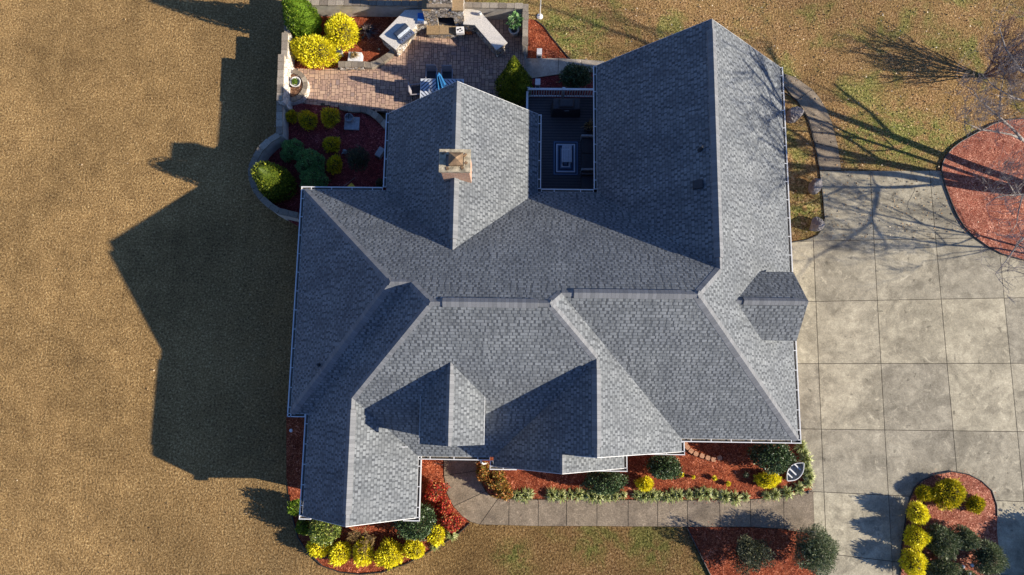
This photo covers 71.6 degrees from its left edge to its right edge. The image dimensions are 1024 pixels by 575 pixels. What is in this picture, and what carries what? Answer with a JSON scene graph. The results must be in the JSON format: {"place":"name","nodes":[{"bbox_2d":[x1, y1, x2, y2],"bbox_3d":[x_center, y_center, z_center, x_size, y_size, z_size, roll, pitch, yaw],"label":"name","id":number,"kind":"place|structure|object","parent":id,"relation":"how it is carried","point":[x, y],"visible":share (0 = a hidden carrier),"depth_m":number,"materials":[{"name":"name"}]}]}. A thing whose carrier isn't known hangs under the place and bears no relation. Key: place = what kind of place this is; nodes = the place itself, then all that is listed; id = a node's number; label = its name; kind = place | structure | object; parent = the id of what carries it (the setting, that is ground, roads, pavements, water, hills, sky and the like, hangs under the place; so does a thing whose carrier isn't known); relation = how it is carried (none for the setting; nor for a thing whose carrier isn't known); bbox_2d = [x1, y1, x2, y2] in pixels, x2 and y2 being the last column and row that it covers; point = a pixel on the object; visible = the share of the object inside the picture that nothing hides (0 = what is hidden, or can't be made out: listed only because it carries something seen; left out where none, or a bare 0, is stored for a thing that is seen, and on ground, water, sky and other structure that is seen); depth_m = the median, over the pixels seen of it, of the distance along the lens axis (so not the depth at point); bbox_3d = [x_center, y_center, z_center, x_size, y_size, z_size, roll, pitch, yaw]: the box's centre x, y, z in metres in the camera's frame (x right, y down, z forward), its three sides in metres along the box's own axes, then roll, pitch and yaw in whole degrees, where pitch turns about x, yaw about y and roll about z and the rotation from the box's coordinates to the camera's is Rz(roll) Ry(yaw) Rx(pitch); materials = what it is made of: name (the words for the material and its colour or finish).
{"place":"outdoors","nodes":[
{"label":"outdoors","id":0,"kind":"place"},
{"bbox_2d":[0,0,1023,574],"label":"lawn","id":1,"kind":"structure","parent":0,"point":[120,446],"depth_m":34.94,"materials":[{"name":"brown plant"}]},
{"bbox_2d":[248,99,299,221],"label":"garden wall","id":2,"kind":"structure","parent":1,"relation":"on","point":[266,149],"depth_m":34.35,"materials":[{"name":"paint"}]},
{"bbox_2d":[277,54,292,110],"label":"garden wall","id":3,"kind":"structure","parent":1,"relation":"on","point":[285,68],"depth_m":34.48,"materials":[{"name":"stone"}]},
{"bbox_2d":[281,32,294,68],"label":"garden wall","id":4,"kind":"structure","parent":1,"relation":"on","point":[285,47],"depth_m":35.02,"materials":[{"name":"stone"}]},
{"bbox_2d":[264,103,385,226],"bbox_3d":[-9.453,-6.049,35.359,6.952,0.380,6.537,1,81,1],"label":"mulch bed","id":5,"kind":"object","parent":1,"relation":"on","point":[369,135],"visible":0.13,"depth_m":35.30,"materials":[{"name":"red wood"}]},
{"bbox_2d":[250,160,296,202],"bbox_3d":[-11.393,-5.183,33.474,1.965,3.374,1.961,1,81,1],"label":"conifer","id":6,"kind":"object","parent":5,"relation":"on","point":[274,181],"visible":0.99,"depth_m":33.33,"materials":[{"name":"green plant"}]},
{"bbox_2d":[279,138,305,162],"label":"evergreen shrub","id":7,"kind":"object","parent":5,"relation":"on","point":[290,148],"visible":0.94,"depth_m":34.44,"materials":[{"name":"green plant"}]},
{"bbox_2d":[297,109,318,130],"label":"bush","id":8,"kind":"object","parent":5,"relation":"on","point":[307,119],"visible":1,"depth_m":34.95,"materials":[{"name":"yellow plant"}]},
{"bbox_2d":[295,148,326,173],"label":"evergreen shrub","id":9,"kind":"object","parent":5,"relation":"on","point":[308,159],"visible":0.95,"depth_m":34.18,"materials":[{"name":"green plant"}]},
{"bbox_2d":[299,168,329,188],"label":"evergreen shrub","id":10,"kind":"object","parent":5,"relation":"on","point":[312,177],"visible":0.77,"depth_m":34.04,"materials":[{"name":"green plant"}]},
{"bbox_2d":[321,106,339,128],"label":"bush","id":11,"kind":"object","parent":5,"relation":"on","point":[330,116],"visible":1,"depth_m":34.93,"materials":[{"name":"yellow plant"}]},
{"bbox_2d":[321,135,341,152],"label":"bush","id":12,"kind":"object","parent":5,"relation":"on","point":[330,144],"visible":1,"depth_m":34.85,"materials":[{"name":"yellow plant"}]},
{"bbox_2d":[326,153,342,174],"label":"bush","id":13,"kind":"object","parent":5,"relation":"on","point":[334,163],"visible":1,"depth_m":34.68,"materials":[{"name":"yellow plant"}]},
{"bbox_2d":[344,117,359,129],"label":"stone slab","id":14,"kind":"structure","parent":5,"relation":"on","point":[354,124],"depth_m":35.37,"materials":[{"name":"stone"}]},
{"bbox_2d":[345,145,369,172],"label":"shrub","id":15,"kind":"object","parent":5,"relation":"on","point":[355,157],"visible":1,"depth_m":34.33,"materials":[{"name":"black plant"}]},
{"bbox_2d":[339,105,385,129],"bbox_3d":[-7.360,-8.671,35.492,2.659,0.193,0.639,24,82,4],"label":"curved edging","id":16,"kind":"object","parent":5,"relation":"on","point":[379,118],"visible":0.98,"depth_m":35.42,"materials":[{"name":"stone"}]},
{"bbox_2d":[286,413,468,573],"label":"mulch bed","id":17,"kind":"object","parent":1,"relation":"on","point":[431,470],"visible":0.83,"depth_m":32.80,"materials":[{"name":"red wood"}]},
{"bbox_2d":[286,498,299,516],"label":"shrub","id":18,"kind":"object","parent":17,"relation":"on","point":[293,506],"visible":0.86,"depth_m":31.88,"materials":[{"name":"green plant"}]},
{"bbox_2d":[295,519,312,534],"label":"shrub","id":19,"kind":"object","parent":17,"relation":"on","point":[302,526],"visible":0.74,"depth_m":31.89,"materials":[{"name":"green plant"}]},
{"bbox_2d":[305,537,333,558],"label":"bush","id":20,"kind":"object","parent":17,"relation":"on","point":[314,549],"visible":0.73,"depth_m":31.88,"materials":[{"name":"yellow plant"}]},
{"bbox_2d":[307,519,342,547],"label":"shrub","id":21,"kind":"object","parent":17,"relation":"on","point":[320,531],"visible":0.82,"depth_m":31.26,"materials":[{"name":"green plant"}]},
{"bbox_2d":[328,540,351,566],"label":"bush","id":22,"kind":"object","parent":17,"relation":"on","point":[340,553],"visible":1,"depth_m":31.84,"materials":[{"name":"yellow plant"}]},
{"bbox_2d":[346,526,374,553],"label":"bare shrub","id":23,"kind":"object","parent":17,"relation":"on","point":[369,538],"visible":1,"depth_m":31.78,"materials":[{"name":"brown plant"}]},
{"bbox_2d":[352,537,374,567],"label":"bush","id":24,"kind":"object","parent":17,"relation":"on","point":[361,558],"visible":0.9,"depth_m":31.82,"materials":[{"name":"yellow plant"}]},
{"bbox_2d":[372,536,405,570],"bbox_3d":[-5.481,12.070,31.924,1.456,1.289,1.429,27,82,5],"label":"bush","id":25,"kind":"object","parent":17,"relation":"on","point":[389,555],"visible":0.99,"depth_m":31.78,"materials":[{"name":"yellow plant"}]},
{"bbox_2d":[400,539,424,558],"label":"bush","id":26,"kind":"object","parent":17,"relation":"on","point":[413,549],"visible":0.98,"depth_m":31.82,"materials":[{"name":"yellow plant"}]},
{"bbox_2d":[392,502,436,541],"bbox_3d":[-4.362,10.453,31.734,2.052,2.146,1.738,1,81,1],"label":"holly","id":27,"kind":"object","parent":17,"relation":"on","point":[412,530],"visible":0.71,"depth_m":31.31,"materials":[{"name":"green plant"}]},
{"bbox_2d":[427,523,444,547],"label":"bush","id":28,"kind":"object","parent":17,"relation":"on","point":[436,537],"visible":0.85,"depth_m":31.96,"materials":[{"name":"yellow plant"}]},
{"bbox_2d":[424,479,450,501],"bbox_3d":[-3.403,9.281,32.231,1.049,1.498,1.163,19,82,4],"label":"nandina","id":29,"kind":"object","parent":17,"relation":"on","point":[436,490],"visible":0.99,"depth_m":32.07,"materials":[{"name":"red plant"}]},
{"bbox_2d":[433,497,452,515],"bbox_3d":[-3.112,9.989,32.381,0.997,0.975,0.942,1,81,1],"label":"nandina","id":30,"kind":"object","parent":17,"relation":"on","point":[443,506],"visible":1,"depth_m":32.17,"materials":[{"name":"red plant"}]},
{"bbox_2d":[437,509,465,532],"bbox_3d":[-2.778,10.550,32.115,1.222,1.316,0.978,38,83,6],"label":"nandina","id":31,"kind":"object","parent":17,"relation":"on","point":[452,521],"visible":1,"depth_m":31.96,"materials":[{"name":"red plant"}]},
{"bbox_2d":[283,19,1018,574],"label":"mulch chips","id":32,"kind":"object","parent":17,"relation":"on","point":[759,499],"visible":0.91,"depth_m":32.70,"materials":[{"name":"wood"}]},
{"bbox_2d":[288,495,469,574],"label":"bed edging","id":33,"kind":"object","parent":1,"relation":"on","point":[362,573],"visible":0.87,"depth_m":32.39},
{"bbox_2d":[294,19,525,114],"bbox_3d":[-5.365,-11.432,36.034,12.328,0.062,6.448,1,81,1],"label":"patio","id":34,"kind":"structure","parent":1,"relation":"on","point":[447,54],"depth_m":35.91,"materials":[{"name":"brick"}]},
{"bbox_2d":[290,69,309,104],"bbox_3d":[-10.632,-10.026,35.590,0.928,0.500,1.739,1,81,1],"label":"stone planter","id":35,"kind":"object","parent":34,"relation":"on","point":[299,94],"visible":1,"depth_m":35.37,"materials":[{"name":"grey stone"}]},
{"bbox_2d":[294,16,397,69],"bbox_3d":[-8.308,-12.466,36.219,6.297,0.070,2.984,1,81,1],"label":"mulch bed","id":36,"kind":"object","parent":34,"relation":"on","point":[367,47],"visible":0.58,"depth_m":36.16,"materials":[{"name":"red wood"}]},
{"bbox_2d":[281,0,322,37],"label":"conifer","id":37,"kind":"object","parent":36,"relation":"on","point":[304,18],"visible":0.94,"depth_m":34.78,"materials":[{"name":"green plant"}]},
{"bbox_2d":[289,33,341,68],"bbox_3d":[-9.857,-11.840,35.402,2.927,1.535,1.832,1,81,1],"label":"bush","id":38,"kind":"object","parent":36,"relation":"on","point":[310,50],"visible":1,"depth_m":35.23,"materials":[{"name":"yellow plant"}]},
{"bbox_2d":[323,11,359,52],"bbox_3d":[-8.583,-12.821,35.543,2.015,1.531,2.270,1,81,1],"label":"bush","id":39,"kind":"object","parent":36,"relation":"on","point":[340,28],"visible":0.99,"depth_m":35.30,"materials":[{"name":"yellow plant"}]},
{"bbox_2d":[357,22,377,40],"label":"spiky plant","id":40,"kind":"object","parent":36,"relation":"on","point":[368,31],"visible":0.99,"depth_m":36.04,"materials":[{"name":"plant"}]},
{"bbox_2d":[338,61,364,70],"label":"stone wall","id":41,"kind":"structure","parent":34,"relation":"on","point":[350,65],"depth_m":35.58,"materials":[{"name":"stone"}]},
{"bbox_2d":[307,0,421,16],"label":"garden wall","id":42,"kind":"structure","parent":34,"relation":"on","point":[373,8],"depth_m":35.52,"materials":[{"name":"stone"}]},
{"bbox_2d":[364,50,395,69],"bbox_3d":[-6.612,-11.519,35.907,1.846,0.250,0.547,-27,82,-3],"label":"curved edging","id":43,"kind":"object","parent":34,"relation":"on","point":[383,59],"visible":0.91,"depth_m":35.79,"materials":[{"name":"stone"}]},
{"bbox_2d":[379,9,426,56],"bbox_3d":[-5.246,-12.900,35.772,1.325,0.920,2.538,41,84,6],"label":"grill counter","id":44,"kind":"object","parent":34,"relation":"on","point":[390,40],"visible":0.78,"depth_m":35.38,"materials":[{"name":"stone"}]},
{"bbox_2d":[392,23,414,45],"bbox_3d":[-5.386,-12.605,35.166,0.840,0.420,0.740,-43,83,-6],"label":"gas grill","id":45,"kind":"object","parent":44,"relation":"in","point":[404,33],"visible":1,"depth_m":35.07,"materials":[{"name":"silver metal"}]},
{"bbox_2d":[408,82,419,99],"bbox_3d":[-4.798,-9.767,35.251,0.569,0.965,0.575,-4,81,0],"label":"patio chair","id":46,"kind":"object","parent":34,"relation":"on","point":[413,90],"visible":0.83,"depth_m":35.24,"materials":[{"name":"black metal"}]},
{"bbox_2d":[425,64,437,78],"bbox_3d":[-3.995,-10.622,35.377,0.575,0.965,0.569,1,81,1],"label":"patio chair","id":47,"kind":"object","parent":34,"relation":"on","point":[431,71],"visible":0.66,"depth_m":35.36,"materials":[{"name":"wicker"}]},
{"bbox_2d":[420,79,463,97],"bbox_3d":[-3.447,-9.673,35.326,2.134,0.745,1.157,1,81,1],"label":"patio table","id":48,"kind":"object","parent":34,"relation":"on","point":[427,86],"visible":0.38,"depth_m":35.02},
{"bbox_2d":[422,0,464,37],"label":"stone fireplace","id":49,"kind":"object","parent":34,"relation":"on","point":[444,18],"visible":0.99,"depth_m":35.02,"materials":[{"name":"grey stone"}]},
{"bbox_2d":[441,65,453,78],"bbox_3d":[-3.219,-10.598,35.364,0.575,0.965,0.569,1,81,1],"label":"patio chair","id":50,"kind":"object","parent":34,"relation":"on","point":[446,71],"visible":0.74,"depth_m":35.35,"materials":[{"name":"black metal"}]},
{"bbox_2d":[463,9,506,56],"bbox_3d":[-1.513,-12.767,35.708,1.082,0.920,2.779,-39,83,-5],"label":"stone counter","id":51,"kind":"object","parent":34,"relation":"on","point":[488,33],"visible":1,"depth_m":35.32,"materials":[{"name":"stone"}]},
{"bbox_2d":[494,55,532,105],"bbox_3d":[0.081,-10.032,33.761,2.038,4.068,1.968,1,81,1],"label":"conifer","id":52,"kind":"object","parent":34,"relation":"on","point":[513,81],"visible":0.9,"depth_m":34.04,"materials":[{"name":"green plant"}]},
{"bbox_2d":[505,10,523,36],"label":"potted plant","id":53,"kind":"object","parent":34,"relation":"on","point":[514,26],"visible":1,"depth_m":35.16,"materials":[{"name":"green plant"}]},
{"bbox_2d":[465,2,522,19],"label":"garden wall","id":54,"kind":"structure","parent":1,"relation":"on","point":[498,10],"depth_m":35.32,"materials":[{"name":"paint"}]},
{"bbox_2d":[14,0,1023,559],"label":"fallen leaves","id":55,"kind":"object","parent":1,"relation":"on","point":[792,104],"visible":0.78,"depth_m":35.73,"materials":[{"name":"brown plant"}]},
{"bbox_2d":[522,4,528,57],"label":"garden wall","id":56,"kind":"structure","parent":1,"relation":"on","point":[525,15],"depth_m":35.09,"materials":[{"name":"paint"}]},
{"bbox_2d":[287,19,808,526],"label":"house","id":57,"kind":"structure","parent":1,"relation":"on","point":[465,289],"depth_m":28.66,"materials":[{"name":"grey"}]},
{"bbox_2d":[527,19,568,58],"bbox_3d":[1.840,-12.726,36.396,2.277,0.050,2.250,1,81,1],"label":"mulch bed","id":58,"kind":"object","parent":1,"relation":"on","point":[538,34],"visible":0.86,"depth_m":36.33,"materials":[{"name":"red wood"}]},
{"bbox_2d":[530,72,592,97],"bbox_3d":[2.527,-10.029,35.960,3.655,0.050,1.831,1,81,1],"label":"mulch bed","id":59,"kind":"object","parent":1,"relation":"on","point":[548,82],"visible":0.22,"depth_m":35.96,"materials":[{"name":"wood"}]},
{"bbox_2d":[557,62,592,87],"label":"holly","id":60,"kind":"object","parent":59,"relation":"on","point":[577,76],"visible":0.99,"depth_m":35.02,"materials":[{"name":"green plant"}]},
{"bbox_2d":[528,97,596,191],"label":"deck","id":61,"kind":"structure","parent":1,"relation":"on","point":[552,129],"depth_m":34.98,"materials":[{"name":"brown wood"}]},
{"bbox_2d":[527,87,592,97],"bbox_3d":[2.512,-9.541,34.799,3.569,0.970,0.140,1,81,1],"label":"deck railing","id":62,"kind":"object","parent":61,"relation":"on","point":[563,90],"visible":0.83,"depth_m":34.64,"materials":[{"name":"white paint"}]},
{"bbox_2d":[553,141,577,174],"bbox_3d":[2.627,-6.339,34.773,1.240,0.012,1.760,1,81,1],"label":"rug","id":63,"kind":"object","parent":61,"relation":"on","point":[564,168],"visible":0.86,"depth_m":34.75,"materials":[{"name":"blue fabric"}]},
{"bbox_2d":[562,144,571,163],"bbox_3d":[2.659,-6.472,34.578,0.468,0.416,0.900,1,81,1],"label":"coffee table","id":64,"kind":"object","parent":63,"relation":"on","point":[565,146],"visible":1,"depth_m":34.38,"materials":[{"name":"silver metal"}]},
{"bbox_2d":[551,98,579,116],"bbox_3d":[2.631,-8.768,34.593,1.440,1.130,0.650,1,81,1],"label":"covered grill","id":65,"kind":"object","parent":61,"relation":"on","point":[565,107],"visible":1,"depth_m":34.19,"materials":[{"name":"fabric"}]},
{"bbox_2d":[580,134,592,173],"bbox_3d":[3.693,-6.481,34.309,0.710,0.870,1.780,1,81,1],"label":"wicker sofa","id":66,"kind":"object","parent":61,"relation":"on","point":[586,140],"visible":0.65,"depth_m":34.31,"materials":[{"name":"wicker"}]},
{"bbox_2d":[444,460,814,531],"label":"front walkway","id":67,"kind":"structure","parent":1,"relation":"on","point":[796,511],"depth_m":32.66,"materials":[{"name":"concrete"}]},
{"bbox_2d":[478,441,811,498],"bbox_3d":[6.117,8.252,33.032,15.427,0.090,3.189,1,81,1],"label":"mulch bed","id":68,"kind":"object","parent":1,"relation":"on","point":[734,465],"visible":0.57,"depth_m":32.91,"materials":[{"name":"red wood"}]},
{"bbox_2d":[475,461,490,484],"bbox_3d":[-1.327,8.478,32.395,0.803,1.378,1.140,1,81,1],"label":"nandina","id":69,"kind":"object","parent":68,"relation":"on","point":[483,471],"visible":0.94,"depth_m":32.24,"materials":[{"name":"orange plant"}]},
{"bbox_2d":[486,470,512,492],"bbox_3d":[-0.687,8.876,32.419,1.101,1.193,1.333,-30,82,-4],"label":"nandina","id":70,"kind":"object","parent":68,"relation":"on","point":[497,481],"visible":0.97,"depth_m":32.22,"materials":[{"name":"orange plant"}]},
{"bbox_2d":[494,486,512,500],"bbox_3d":[-0.360,9.404,32.399,0.925,1.060,0.706,1,81,1],"label":"nandina","id":71,"kind":"object","parent":68,"relation":"on","point":[505,495],"visible":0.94,"depth_m":32.27,"materials":[{"name":"orange plant"}]},
{"bbox_2d":[579,471,628,495],"bbox_3d":[4.169,8.784,31.972,2.351,1.987,1.201,1,81,1],"label":"holly","id":72,"kind":"object","parent":68,"relation":"on","point":[606,483],"visible":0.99,"depth_m":31.64,"materials":[{"name":"green plant"}]},
{"bbox_2d":[633,475,653,492],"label":"bush","id":73,"kind":"object","parent":68,"relation":"on","point":[646,483],"visible":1,"depth_m":32.42,"materials":[{"name":"yellow plant"}]},
{"bbox_2d":[643,455,684,480],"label":"holly","id":74,"kind":"object","parent":68,"relation":"on","point":[664,467],"visible":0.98,"depth_m":31.96,"materials":[{"name":"green plant"}]},
{"bbox_2d":[753,472,781,488],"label":"bush","id":75,"kind":"object","parent":68,"relation":"on","point":[765,480],"visible":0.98,"depth_m":32.38,"materials":[{"name":"yellow plant"}]},
{"bbox_2d":[745,443,798,474],"bbox_3d":[11.821,7.656,32.137,2.128,1.841,1.659,-18,81,-2],"label":"holly","id":76,"kind":"object","parent":68,"relation":"on","point":[775,458],"visible":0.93,"depth_m":31.77,"materials":[{"name":"green plant"}]},
{"bbox_2d":[785,462,803,480],"bbox_3d":[12.986,8.465,32.672,1.149,0.357,0.640,-44,83,-6],"label":"boat","id":77,"kind":"object","parent":68,"relation":"on","point":[795,471],"visible":0.91,"depth_m":32.71,"materials":[{"name":"white paint"}]},
{"bbox_2d":[687,527,816,574],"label":"mulch bed","id":78,"kind":"object","parent":1,"relation":"on","point":[716,546],"visible":0.79,"depth_m":32.36,"materials":[{"name":"red wood"}]},
{"bbox_2d":[732,533,776,574],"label":"shrub","id":79,"kind":"object","parent":78,"relation":"on","point":[746,553],"visible":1,"depth_m":31.32,"materials":[{"name":"green plant"}]},
{"bbox_2d":[792,521,841,574],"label":"shrub","id":80,"kind":"object","parent":78,"relation":"on","point":[817,553],"visible":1,"depth_m":30.96,"materials":[{"name":"green plant"}]},
{"bbox_2d":[784,92,823,241],"bbox_3d":[13.967,-6.078,35.205,2.704,0.050,7.948,1,81,1],"label":"grass bed","id":81,"kind":"object","parent":1,"relation":"on","point":[802,167],"visible":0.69,"depth_m":35.09,"materials":[{"name":"plant"}]},
{"bbox_2d":[786,106,803,123],"bbox_3d":[13.933,-8.558,35.192,0.681,0.824,0.956,43,84,7],"label":"boulder","id":82,"kind":"object","parent":81,"relation":"on","point":[794,114],"visible":1,"depth_m":34.89,"materials":[{"name":"stone"}]},
{"bbox_2d":[785,92,824,242],"bbox_3d":[14.467,-5.982,35.170,1.717,0.147,7.758,1,81,1],"label":"bed edging","id":83,"kind":"object","parent":81,"relation":"on","point":[818,167],"visible":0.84,"depth_m":35.11,"materials":[{"name":"plastic"}]},
{"bbox_2d":[808,178,822,194],"bbox_3d":[14.808,-4.938,34.617,0.622,0.803,0.826,27,82,5],"label":"boulder","id":84,"kind":"object","parent":81,"relation":"on","point":[815,186],"visible":1,"depth_m":34.43,"materials":[{"name":"stone"}]},
{"bbox_2d":[809,217,824,231],"bbox_3d":[14.767,-3.084,34.365,0.612,0.719,0.720,7,81,2],"label":"boulder","id":85,"kind":"object","parent":81,"relation":"on","point":[817,223],"visible":1,"depth_m":34.23,"materials":[{"name":"stone"}]},
{"bbox_2d":[783,74,840,169],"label":"side walkway","id":86,"kind":"structure","parent":1,"relation":"on","point":[798,89],"depth_m":35.52,"materials":[{"name":"concrete"}]},
{"bbox_2d":[942,119,1023,258],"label":"mulch bed","id":87,"kind":"object","parent":1,"relation":"on","point":[960,178],"visible":0.92,"depth_m":34.89,"materials":[{"name":"red wood"}]},
{"bbox_2d":[940,118,1023,259],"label":"bed edging","id":88,"kind":"object","parent":87,"relation":"on","point":[951,200],"visible":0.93,"depth_m":34.79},
{"bbox_2d":[942,1,1023,304],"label":"bare tree","id":89,"kind":"object","parent":87,"relation":"on","point":[1017,67],"visible":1,"depth_m":29.88,"materials":[{"name":"grey plant"}]},
{"bbox_2d":[981,9,1023,86],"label":"bare shrub","id":90,"kind":"object","parent":1,"relation":"on","point":[994,54],"visible":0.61,"depth_m":33.85,"materials":[{"name":"brown plant"}]},
{"bbox_2d":[526,58,603,77],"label":"garden path","id":91,"kind":"structure","parent":0,"point":[539,67],"depth_m":36.10,"materials":[{"name":"concrete"}]},
{"bbox_2d":[580,173,593,188],"bbox_3d":[3.659,-5.085,34.077,0.670,0.930,0.760,1,81,1],"label":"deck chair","id":92,"kind":"object","parent":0,"point":[587,180],"visible":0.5,"depth_m":34.13,"materials":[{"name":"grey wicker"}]},
{"bbox_2d":[791,171,1023,574],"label":"driveway","id":93,"kind":"structure","parent":0,"point":[844,328],"depth_m":33.61,"materials":[{"name":"concrete"}]},
{"bbox_2d":[901,472,998,574],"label":"mulch bed","id":94,"kind":"object","parent":93,"relation":"on","point":[983,525],"visible":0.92,"depth_m":32.45,"materials":[{"name":"red wood"}]},
{"bbox_2d":[897,547,929,574],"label":"bush","id":95,"kind":"object","parent":94,"relation":"on","point":[915,562],"visible":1,"depth_m":31.41,"materials":[{"name":"yellow plant"}]},
{"bbox_2d":[903,522,932,551],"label":"bush","id":96,"kind":"object","parent":94,"relation":"on","point":[917,537],"visible":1,"depth_m":31.55,"materials":[{"name":"yellow plant"}]},
{"bbox_2d":[905,500,930,525],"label":"bush","id":97,"kind":"object","parent":94,"relation":"on","point":[918,513],"visible":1,"depth_m":31.72,"materials":[{"name":"yellow plant"}]},
{"bbox_2d":[914,484,934,501],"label":"bush","id":98,"kind":"object","parent":94,"relation":"on","point":[925,493],"visible":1,"depth_m":32.27,"materials":[{"name":"yellow plant"}]},
{"bbox_2d":[924,522,963,560],"bbox_3d":[19.147,11.335,31.653,1.673,1.453,1.554,29,82,5],"label":"shrub","id":99,"kind":"object","parent":94,"relation":"on","point":[943,544],"visible":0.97,"depth_m":31.38,"materials":[{"name":"green plant"}]},
{"bbox_2d":[924,558,964,574],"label":"shrub","id":100,"kind":"object","parent":94,"relation":"on","point":[946,567],"visible":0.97,"depth_m":31.32,"materials":[{"name":"green plant"}]},
{"bbox_2d":[899,471,997,574],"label":"bed edging","id":101,"kind":"object","parent":94,"relation":"on","point":[925,479],"visible":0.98,"depth_m":32.58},
{"bbox_2d":[932,478,967,510],"bbox_3d":[19.823,9.402,32.186,1.734,0.997,1.562,1,81,1],"label":"bush","id":102,"kind":"object","parent":94,"relation":"on","point":[949,493],"visible":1,"depth_m":32.07,"materials":[{"name":"yellow plant"}]},
{"bbox_2d":[950,524,982,551],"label":"shrub","id":103,"kind":"object","parent":94,"relation":"on","point":[970,539],"visible":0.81,"depth_m":31.43,"materials":[{"name":"green plant"}]},
{"bbox_2d":[964,493,985,514],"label":"bush","id":104,"kind":"object","parent":94,"relation":"on","point":[976,504],"visible":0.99,"depth_m":32.17,"materials":[{"name":"yellow plant"}]},
{"bbox_2d":[970,538,1010,574],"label":"shrub","id":105,"kind":"object","parent":94,"relation":"on","point":[991,556],"visible":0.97,"depth_m":31.19,"materials":[{"name":"green plant"}]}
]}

